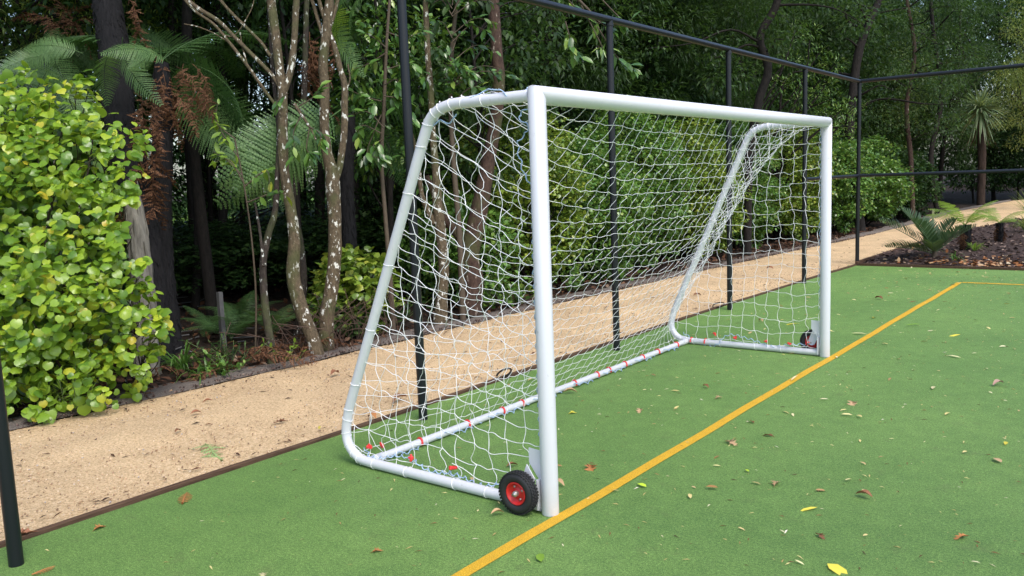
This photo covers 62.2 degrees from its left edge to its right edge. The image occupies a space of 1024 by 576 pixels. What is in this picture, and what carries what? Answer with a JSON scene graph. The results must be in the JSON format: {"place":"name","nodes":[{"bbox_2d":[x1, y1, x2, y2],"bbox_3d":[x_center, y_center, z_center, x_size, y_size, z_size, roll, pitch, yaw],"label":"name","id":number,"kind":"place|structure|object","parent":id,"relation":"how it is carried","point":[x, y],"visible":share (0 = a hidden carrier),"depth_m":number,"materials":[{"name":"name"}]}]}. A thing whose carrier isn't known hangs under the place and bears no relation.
{"place":"outdoors","nodes":[
{"label":"outdoors","id":0,"kind":"place"},
{"bbox_2d":[8,200,1011,430],"bbox_3d":[4.088,-0.594,14.799,1.093,0.295,38.072,4,10,41],"label":"edging","id":1,"kind":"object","parent":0,"point":[161,389],"visible":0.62,"depth_m":8.32,"materials":[{"name":"brown wood"}]},
{"bbox_2d":[8,359,102,416],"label":"weed","id":2,"kind":"object","parent":1,"relation":"on","point":[50,393],"visible":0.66,"depth_m":6.06,"materials":[{"name":"green plant"}]},
{"bbox_2d":[181,332,271,369],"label":"weed","id":3,"kind":"object","parent":1,"relation":"on","point":[224,351],"visible":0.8,"depth_m":7.49,"materials":[{"name":"green plant"}]},
{"bbox_2d":[242,344,312,368],"bbox_3d":[-2.110,0.593,7.571,0.538,0.197,0.644,-6,8,-25],"label":"dead frond heap","id":4,"kind":"object","parent":1,"relation":"on","point":[266,348],"visible":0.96,"depth_m":7.40,"materials":[{"name":"brown plant"}]},
{"bbox_2d":[219,287,411,362],"bbox_3d":[-1.689,0.321,8.213,1.517,0.578,2.042,3,9,38],"label":"dry twig heap","id":5,"kind":"object","parent":1,"relation":"on","point":[354,323],"visible":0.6,"depth_m":8.30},
{"bbox_2d":[337,0,432,330],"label":"broad leaved tree","id":6,"kind":"object","parent":1,"relation":"on","point":[379,156],"visible":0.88,"depth_m":8.71,"materials":[{"name":"green plant"}]},
{"bbox_2d":[413,0,448,324],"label":"lichen tree","id":7,"kind":"object","parent":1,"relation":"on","point":[437,218],"visible":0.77,"depth_m":9.37,"materials":[{"name":"brown plant"}]},
{"bbox_2d":[16,229,890,426],"bbox_3d":[2.151,-0.116,12.542,0.623,0.033,24.023,4,9,40],"label":"verge grit","id":8,"kind":"object","parent":1,"relation":"on","point":[107,405],"visible":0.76,"depth_m":9.17,"materials":[{"name":"beige stone"}]},
{"bbox_2d":[425,0,504,315],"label":"reddish tree","id":9,"kind":"object","parent":1,"relation":"on","point":[487,163],"visible":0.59,"depth_m":9.83,"materials":[{"name":"brown plant"}]},
{"bbox_2d":[425,0,518,319],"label":"broad leaved tree","id":10,"kind":"object","parent":1,"relation":"on","point":[461,70],"visible":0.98,"depth_m":9.37,"materials":[{"name":"green plant"}]},
{"bbox_2d":[0,265,1023,575],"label":"turf","id":11,"kind":"structure","parent":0,"point":[230,523],"depth_m":4.50,"materials":[{"name":"green plastic"}]},
{"bbox_2d":[0,0,1023,567],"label":"court fence","id":12,"kind":"object","parent":11,"relation":"on","point":[10,516],"visible":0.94,"depth_m":7.45,"materials":[{"name":"black metal"}]},
{"bbox_2d":[45,269,1023,572],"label":"turf debris","id":13,"kind":"object","parent":11,"relation":"on","point":[729,445],"visible":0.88,"depth_m":4.83,"materials":[{"name":"brown plant"}]},
{"bbox_2d":[341,85,831,516],"bbox_3d":[0.811,-0.193,5.899,1.506,2.015,4.248,3,9,38],"label":"football goal","id":14,"kind":"object","parent":11,"relation":"on","point":[518,492],"visible":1,"depth_m":4.54,"materials":[{"name":"white metal"}]},
{"bbox_2d":[451,282,961,575],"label":"yellow goal line","id":15,"kind":"object","parent":11,"relation":"on","point":[483,561],"visible":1,"depth_m":4.61,"materials":[{"name":"yellow paint"}]},
{"bbox_2d":[0,200,1023,540],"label":"gravel path","id":16,"kind":"structure","parent":0,"point":[140,432],"depth_m":6.28,"materials":[{"name":"beige gravel"}]},
{"bbox_2d":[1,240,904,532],"bbox_3d":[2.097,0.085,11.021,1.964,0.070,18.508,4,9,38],"label":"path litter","id":17,"kind":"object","parent":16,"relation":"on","point":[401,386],"visible":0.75,"depth_m":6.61,"materials":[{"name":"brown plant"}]},
{"bbox_2d":[8,170,1023,428],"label":"ground","id":18,"kind":"structure","parent":0,"point":[960,200],"depth_m":11.45,"materials":[{"name":"soil"}]},
{"bbox_2d":[0,7,107,249],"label":"understorey tree","id":19,"kind":"object","parent":18,"relation":"on","point":[6,51],"visible":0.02,"depth_m":9.89,"materials":[{"name":"green plant"}]},
{"bbox_2d":[0,0,128,321],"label":"tree fern","id":20,"kind":"object","parent":18,"relation":"on","point":[57,63],"visible":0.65,"depth_m":7.82,"materials":[{"name":"green plant"}]},
{"bbox_2d":[0,60,174,423],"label":"heart leaved shrub","id":21,"kind":"object","parent":18,"relation":"on","point":[52,270],"visible":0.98,"depth_m":6.26,"materials":[{"name":"green plant"}]},
{"bbox_2d":[0,0,174,137],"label":"light green tree","id":22,"kind":"object","parent":18,"relation":"on","point":[2,9],"visible":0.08,"depth_m":10.25,"materials":[{"name":"green plant"}]},
{"bbox_2d":[2,0,197,187],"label":"leafy tree","id":23,"kind":"object","parent":18,"relation":"on","point":[56,15],"visible":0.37,"depth_m":10.42,"materials":[{"name":"green plant"}]},
{"bbox_2d":[91,0,177,363],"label":"tree fern","id":24,"kind":"object","parent":18,"relation":"on","point":[109,24],"visible":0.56,"depth_m":7.79,"materials":[{"name":"brown plant"}]},
{"bbox_2d":[124,179,161,376],"bbox_3d":[-3.249,-0.007,7.409,0.273,1.891,0.436,-3,7,-6],"label":"tree stump","id":25,"kind":"object","parent":18,"relation":"on","point":[138,246],"visible":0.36,"depth_m":7.38,"materials":[{"name":"grey wood"}]},
{"bbox_2d":[0,0,290,352],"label":"tree fern","id":26,"kind":"object","parent":18,"relation":"on","point":[162,79],"visible":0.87,"depth_m":8.27,"materials":[{"name":"green plant"}]},
{"bbox_2d":[20,0,286,222],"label":"light green tree","id":27,"kind":"object","parent":18,"relation":"on","point":[201,156],"visible":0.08,"depth_m":13.15,"materials":[{"name":"green plant"}]},
{"bbox_2d":[24,0,319,221],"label":"evergreen tree","id":28,"kind":"object","parent":18,"relation":"on","point":[215,203],"visible":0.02,"depth_m":14.61,"materials":[{"name":"green plant"}]},
{"bbox_2d":[4,0,353,321],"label":"evergreen tree","id":29,"kind":"object","parent":18,"relation":"on","point":[204,244],"visible":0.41,"depth_m":9.67,"materials":[{"name":"green plant"}]},
{"bbox_2d":[56,0,303,289],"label":"evergreen tree","id":30,"kind":"object","parent":18,"relation":"on","point":[189,199],"visible":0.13,"depth_m":11.70,"materials":[{"name":"green plant"}]},
{"bbox_2d":[158,334,217,376],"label":"strappy plant","id":31,"kind":"object","parent":18,"relation":"on","point":[184,360],"visible":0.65,"depth_m":7.51,"materials":[{"name":"green plant"}]},
{"bbox_2d":[96,212,309,295],"bbox_3d":[-4.481,-0.370,11.311,3.274,1.354,3.496,1,8,27],"label":"understorey tree","id":32,"kind":"object","parent":18,"relation":"on","point":[217,240],"visible":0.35,"depth_m":11.11,"materials":[{"name":"green plant"}]},
{"bbox_2d":[213,0,229,291],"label":"forest tree","id":33,"kind":"object","parent":18,"relation":"on","point":[223,213],"visible":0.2,"depth_m":11.96,"materials":[{"name":"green plant"}]},
{"bbox_2d":[182,302,276,340],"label":"ground fern","id":34,"kind":"object","parent":18,"relation":"on","point":[233,327],"visible":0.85,"depth_m":8.68,"materials":[{"name":"green plant"}]},
{"bbox_2d":[199,291,282,323],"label":"ground fern","id":35,"kind":"object","parent":18,"relation":"on","point":[241,309],"visible":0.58,"depth_m":9.73,"materials":[{"name":"green plant"}]},
{"bbox_2d":[208,98,291,364],"bbox_3d":[-2.347,-0.484,7.660,0.719,2.454,0.330,1,8,25],"label":"broad leaved sapling","id":36,"kind":"object","parent":18,"relation":"on","point":[223,159],"visible":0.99,"depth_m":7.61,"materials":[{"name":"green plant"}]},
{"bbox_2d":[173,210,326,284],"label":"understorey tree","id":37,"kind":"object","parent":18,"relation":"on","point":[280,228],"visible":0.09,"depth_m":12.56,"materials":[{"name":"green plant"}]},
{"bbox_2d":[184,0,334,361],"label":"lichen tree","id":38,"kind":"object","parent":18,"relation":"on","point":[281,80],"visible":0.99,"depth_m":7.86,"materials":[{"name":"brown plant"}]},
{"bbox_2d":[254,8,279,371],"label":"spotted sapling","id":39,"kind":"object","parent":18,"relation":"on","point":[264,249],"visible":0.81,"depth_m":7.76,"materials":[{"name":"brown plant"}]},
{"bbox_2d":[153,0,389,225],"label":"leafy tree","id":40,"kind":"object","parent":18,"relation":"on","point":[256,47],"visible":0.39,"depth_m":10.03,"materials":[{"name":"green plant"}]},
{"bbox_2d":[150,17,398,238],"bbox_3d":[-3.796,-1.949,12.723,4.227,4.304,1.676,-1,7,9],"label":"leafy tree","id":41,"kind":"object","parent":18,"relation":"on","point":[209,199],"visible":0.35,"depth_m":12.48,"materials":[{"name":"green plant"}]},
{"bbox_2d":[130,0,430,311],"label":"forest tree","id":42,"kind":"object","parent":18,"relation":"on","point":[195,301],"visible":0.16,"depth_m":10.52,"materials":[{"name":"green plant"}]},
{"bbox_2d":[135,0,428,237],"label":"evergreen tree","id":43,"kind":"object","parent":18,"relation":"on","point":[298,81],"visible":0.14,"depth_m":13.08,"materials":[{"name":"green plant"}]},
{"bbox_2d":[199,2,393,225],"bbox_3d":[-4.499,-6.924,16.111,6.715,14.203,6.559,0,8,18],"label":"evergreen tree","id":44,"kind":"object","parent":18,"relation":"on","point":[304,178],"depth_m":17.09,"materials":[{"name":"green plant"}]},
{"bbox_2d":[189,206,408,285],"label":"understorey tree","id":45,"kind":"object","parent":18,"relation":"on","point":[322,237],"visible":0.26,"depth_m":11.72,"materials":[{"name":"green plant"}]},
{"bbox_2d":[293,0,308,338],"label":"spotted sapling","id":46,"kind":"object","parent":18,"relation":"on","point":[303,272],"visible":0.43,"depth_m":8.97,"materials":[{"name":"brown plant"}]},
{"bbox_2d":[213,0,420,321],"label":"tree fern","id":47,"kind":"object","parent":18,"relation":"on","point":[257,163],"visible":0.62,"depth_m":8.38,"materials":[{"name":"green plant"}]},
{"bbox_2d":[308,5,325,269],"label":"forest tree","id":48,"kind":"object","parent":18,"relation":"on","point":[320,180],"visible":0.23,"depth_m":12.44,"materials":[{"name":"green plant"}]},
{"bbox_2d":[310,0,350,357],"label":"lichen tree","id":49,"kind":"object","parent":18,"relation":"on","point":[332,168],"visible":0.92,"depth_m":8.11,"materials":[{"name":"brown plant"}]},
{"bbox_2d":[308,293,381,338],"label":"weed","id":50,"kind":"object","parent":18,"relation":"on","point":[336,325],"visible":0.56,"depth_m":8.79,"materials":[{"name":"green plant"}]},
{"bbox_2d":[230,0,464,248],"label":"evergreen tree","id":51,"kind":"object","parent":18,"relation":"on","point":[314,34],"visible":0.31,"depth_m":11.96,"materials":[{"name":"green plant"}]},
{"bbox_2d":[306,243,405,335],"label":"glossy shrub","id":52,"kind":"object","parent":18,"relation":"on","point":[359,276],"visible":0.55,"depth_m":9.00,"materials":[{"name":"green plant"}]},
{"bbox_2d":[318,0,451,298],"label":"leafy tree","id":53,"kind":"object","parent":18,"relation":"on","point":[372,167],"visible":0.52,"depth_m":10.13,"materials":[{"name":"green plant"}]},
{"bbox_2d":[282,0,508,202],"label":"evergreen tree","id":54,"kind":"object","parent":18,"relation":"on","point":[416,54],"visible":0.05,"depth_m":15.56,"materials":[{"name":"green plant"}]},
{"bbox_2d":[308,41,495,247],"bbox_3d":[-1.798,-2.115,15.129,3.552,4.450,3.792,-3,7,-7],"label":"understorey tree","id":55,"kind":"object","parent":18,"relation":"on","point":[391,122],"visible":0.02,"depth_m":14.30,"materials":[{"name":"green plant"}]},
{"bbox_2d":[313,56,527,258],"bbox_3d":[-1.382,-1.602,13.105,3.377,3.963,3.163,-5,8,-24],"label":"understorey tree","id":56,"kind":"object","parent":18,"relation":"on","point":[444,135],"visible":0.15,"depth_m":12.48,"materials":[{"name":"green plant"}]},
{"bbox_2d":[0,264,856,547],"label":"timber edging","id":57,"kind":"object","parent":18,"relation":"on","point":[120,504],"visible":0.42,"depth_m":5.07,"materials":[{"name":"brown wood"}]},
{"bbox_2d":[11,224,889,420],"bbox_3d":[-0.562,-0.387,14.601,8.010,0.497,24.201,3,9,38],"label":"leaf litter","id":58,"kind":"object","parent":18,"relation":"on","point":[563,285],"visible":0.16,"depth_m":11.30,"materials":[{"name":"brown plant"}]},
{"bbox_2d":[394,190,525,307],"bbox_3d":[-0.767,-0.479,10.982,1.782,1.567,1.831,3,9,38],"label":"glossy shrub","id":59,"kind":"object","parent":18,"relation":"on","point":[428,255],"visible":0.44,"depth_m":10.69,"materials":[{"name":"green plant"}]},
{"bbox_2d":[386,0,594,118],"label":"evergreen tree","id":60,"kind":"object","parent":18,"relation":"on","point":[449,19],"visible":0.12,"depth_m":15.63,"materials":[{"name":"green plant"}]},
{"bbox_2d":[410,0,589,281],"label":"leafy tree","id":61,"kind":"object","parent":18,"relation":"on","point":[520,76],"visible":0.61,"depth_m":10.96,"materials":[{"name":"green plant"}]},
{"bbox_2d":[2,6,1023,216],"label":"tree belt","id":62,"kind":"object","parent":18,"relation":"on","point":[234,210],"depth_m":47.57,"materials":[{"name":"green plant"}]},
{"bbox_2d":[441,87,595,293],"bbox_3d":[0.063,-1.343,12.030,2.294,2.905,2.144,3,9,38],"label":"glossy shrub","id":63,"kind":"object","parent":18,"relation":"on","point":[560,192],"visible":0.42,"depth_m":11.69,"materials":[{"name":"green plant"}]},
{"bbox_2d":[485,264,556,306],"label":"weed","id":64,"kind":"object","parent":18,"relation":"on","point":[509,301],"visible":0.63,"depth_m":10.68,"materials":[{"name":"green plant"}]},
{"bbox_2d":[433,0,671,157],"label":"evergreen tree","id":65,"kind":"object","parent":18,"relation":"on","point":[601,78],"visible":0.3,"depth_m":15.28,"materials":[{"name":"green plant"}]},
{"bbox_2d":[470,47,647,234],"bbox_3d":[0.847,-2.325,16.157,3.694,4.335,3.460,-4,7,-12],"label":"understorey tree","id":66,"kind":"object","parent":18,"relation":"on","point":[562,108],"visible":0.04,"depth_m":15.34,"materials":[{"name":"green plant"}]},
{"bbox_2d":[556,257,597,291],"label":"weed","id":67,"kind":"object","parent":18,"relation":"on","point":[574,271],"visible":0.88,"depth_m":11.73,"materials":[{"name":"green plant"}]},
{"bbox_2d":[523,125,656,281],"bbox_3d":[1.165,-1.284,13.245,2.190,2.448,2.259,3,9,38],"label":"glossy shrub","id":68,"kind":"object","parent":18,"relation":"on","point":[598,198],"visible":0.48,"depth_m":12.84,"materials":[{"name":"green plant"}]},
{"bbox_2d":[571,94,701,267],"bbox_3d":[1.964,-1.775,14.537,2.404,2.987,2.458,3,9,38],"label":"glossy shrub","id":69,"kind":"object","parent":18,"relation":"on","point":[641,139],"visible":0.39,"depth_m":14.11,"materials":[{"name":"green plant"}]},
{"bbox_2d":[534,0,743,138],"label":"evergreen tree","id":70,"kind":"object","parent":18,"relation":"on","point":[652,70],"visible":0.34,"depth_m":17.18,"materials":[{"name":"green plant"}]},
{"bbox_2d":[562,0,781,157],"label":"evergreen tree","id":71,"kind":"object","parent":18,"relation":"on","point":[745,22],"visible":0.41,"depth_m":17.09,"materials":[{"name":"green plant"}]},
{"bbox_2d":[633,116,753,258],"bbox_3d":[3.251,-1.867,15.854,2.245,2.746,2.598,3,9,38],"label":"glossy shrub","id":72,"kind":"object","parent":18,"relation":"on","point":[706,169],"visible":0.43,"depth_m":15.38,"materials":[{"name":"green plant"}]},
{"bbox_2d":[616,0,798,158],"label":"evergreen tree","id":73,"kind":"object","parent":18,"relation":"on","point":[754,51],"visible":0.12,"depth_m":20.14,"materials":[{"name":"green plant"}]},
{"bbox_2d":[680,118,791,248],"bbox_3d":[4.492,-2.149,17.525,2.296,2.875,2.551,3,9,38],"label":"glossy shrub","id":74,"kind":"object","parent":18,"relation":"on","point":[761,195],"visible":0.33,"depth_m":17.07,"materials":[{"name":"green plant"}]},
{"bbox_2d":[587,0,896,256],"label":"gnarled tree","id":75,"kind":"object","parent":18,"relation":"on","point":[766,76],"visible":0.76,"depth_m":15.73,"materials":[{"name":"green plant"}]},
{"bbox_2d":[672,0,831,145],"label":"evergreen tree","id":76,"kind":"object","parent":18,"relation":"on","point":[789,56],"visible":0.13,"depth_m":21.96,"materials":[{"name":"green plant"}]},
{"bbox_2d":[745,111,838,241],"bbox_3d":[6.143,-2.474,19.131,2.296,2.903,2.478,3,9,38],"label":"glossy shrub","id":77,"kind":"object","parent":18,"relation":"on","point":[786,219],"visible":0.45,"depth_m":18.58,"materials":[{"name":"green plant"}]},
{"bbox_2d":[726,20,866,237],"bbox_3d":[6.144,-3.408,18.393,2.931,4.885,1.727,-1,7,10],"label":"glossy tree","id":78,"kind":"object","parent":18,"relation":"on","point":[792,109],"visible":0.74,"depth_m":18.19,"materials":[{"name":"green plant"}]},
{"bbox_2d":[725,0,897,216],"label":"evergreen tree","id":79,"kind":"object","parent":18,"relation":"on","point":[817,61],"visible":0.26,"depth_m":23.87,"materials":[{"name":"green plant"}]},
{"bbox_2d":[725,0,905,125],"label":"evergreen tree","id":80,"kind":"object","parent":18,"relation":"on","point":[864,61],"visible":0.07,"depth_m":24.85,"materials":[{"name":"green plant"}]},
{"bbox_2d":[778,124,877,234],"bbox_3d":[7.686,-2.642,20.854,2.383,2.731,2.599,3,9,38],"label":"glossy shrub","id":81,"kind":"object","parent":18,"relation":"on","point":[842,149],"visible":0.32,"depth_m":20.27,"materials":[{"name":"green plant"}]},
{"bbox_2d":[772,0,902,142],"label":"evergreen tree","id":82,"kind":"object","parent":18,"relation":"on","point":[865,89],"visible":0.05,"depth_m":27.13,"materials":[{"name":"green plant"}]},
{"bbox_2d":[803,0,922,141],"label":"evergreen tree","id":83,"kind":"object","parent":18,"relation":"on","point":[901,48],"visible":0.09,"depth_m":28.64,"materials":[{"name":"green plant"}]},
{"bbox_2d":[817,133,917,227],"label":"glossy shrub","id":84,"kind":"object","parent":18,"relation":"on","point":[896,188],"visible":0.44,"depth_m":22.18,"materials":[{"name":"green plant"}]},
{"bbox_2d":[770,0,971,230],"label":"gnarled tree","id":85,"kind":"object","parent":18,"relation":"on","point":[859,46],"visible":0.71,"depth_m":20.71,"materials":[{"name":"green plant"}]},
{"bbox_2d":[833,20,935,151],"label":"evergreen tree","id":86,"kind":"object","parent":18,"relation":"on","point":[921,118],"visible":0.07,"depth_m":30.12,"materials":[{"name":"green plant"}]},
{"bbox_2d":[840,4,952,156],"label":"light green tree","id":87,"kind":"object","parent":18,"relation":"on","point":[898,111],"visible":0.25,"depth_m":29.24,"materials":[{"name":"green plant"}]},
{"bbox_2d":[818,0,986,224],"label":"gnarled tree","id":88,"kind":"object","parent":18,"relation":"on","point":[907,97],"visible":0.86,"depth_m":22.73,"materials":[{"name":"green plant"}]},
{"bbox_2d":[862,154,946,220],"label":"glossy shrub","id":89,"kind":"object","parent":18,"relation":"on","point":[926,188],"visible":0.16,"depth_m":24.61,"materials":[{"name":"green plant"}]},
{"bbox_2d":[877,0,959,156],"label":"evergreen tree","id":90,"kind":"object","parent":18,"relation":"on","point":[927,128],"visible":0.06,"depth_m":31.82,"materials":[{"name":"green plant"}]},
{"bbox_2d":[884,0,979,217],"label":"gnarled tree","id":91,"kind":"object","parent":18,"relation":"on","point":[932,144],"visible":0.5,"depth_m":24.94,"materials":[{"name":"green plant"}]},
{"bbox_2d":[879,0,998,162],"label":"evergreen tree","id":92,"kind":"object","parent":18,"relation":"on","point":[973,32],"visible":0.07,"depth_m":32.43,"materials":[{"name":"green plant"}]},
{"bbox_2d":[859,263,1023,270],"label":"timber edging","id":93,"kind":"object","parent":18,"relation":"on","point":[951,267],"visible":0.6,"depth_m":12.92,"materials":[{"name":"brown wood"}]},
{"bbox_2d":[897,0,1019,207],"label":"evergreen tree","id":94,"kind":"object","parent":18,"relation":"on","point":[953,99],"visible":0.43,"depth_m":29.95,"materials":[{"name":"green plant"}]},
{"bbox_2d":[921,94,1023,203],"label":"understorey tree","id":95,"kind":"object","parent":18,"relation":"on","point":[970,182],"visible":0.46,"depth_m":32.78,"materials":[{"name":"green plant"}]},
{"bbox_2d":[939,0,1023,201],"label":"evergreen tree","id":96,"kind":"object","parent":18,"relation":"on","point":[1010,42],"visible":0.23,"depth_m":33.62,"materials":[{"name":"green plant"}]},
{"bbox_2d":[952,83,1011,207],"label":"cabbage tree","id":97,"kind":"object","parent":18,"relation":"on","point":[982,127],"visible":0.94,"depth_m":26.88,"materials":[{"name":"green plant"}]},
{"bbox_2d":[974,0,1023,151],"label":"pale green tree","id":98,"kind":"object","parent":18,"relation":"on","point":[1012,86],"visible":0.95,"depth_m":24.19,"materials":[{"name":"green plant"}]},
{"bbox_2d":[986,112,1023,199],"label":"understorey tree","id":99,"kind":"object","parent":18,"relation":"on","point":[1018,185],"visible":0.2,"depth_m":33.45,"materials":[{"name":"green plant"}]},
{"bbox_2d":[560,0,642,79],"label":"overhanging branch","id":100,"kind":"object","parent":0,"point":[575,55],"visible":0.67,"depth_m":7.90,"materials":[{"name":"green plant"}]},
{"bbox_2d":[857,218,1023,267],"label":"garden bed","id":101,"kind":"object","parent":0,"point":[994,246],"visible":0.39,"depth_m":14.06,"materials":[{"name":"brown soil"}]},
{"bbox_2d":[879,207,976,257],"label":"young palm","id":102,"kind":"object","parent":101,"relation":"on","point":[935,239],"visible":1,"depth_m":13.53,"materials":[{"name":"green plant"}]},
{"bbox_2d":[883,249,1023,266],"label":"bed leaf litter","id":103,"kind":"object","parent":101,"relation":"on","point":[990,263],"visible":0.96,"depth_m":13.02,"materials":[{"name":"brown plant"}]},
{"bbox_2d":[928,200,998,249],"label":"young tree fern","id":104,"kind":"object","parent":101,"relation":"on","point":[964,238],"visible":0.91,"depth_m":14.32,"materials":[{"name":"leaf"},{"name":"bark"}]},
{"bbox_2d":[972,208,1023,242],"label":"young tree fern","id":105,"kind":"object","parent":101,"relation":"on","point":[999,235],"visible":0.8,"depth_m":15.24,"materials":[{"name":"green plant"}]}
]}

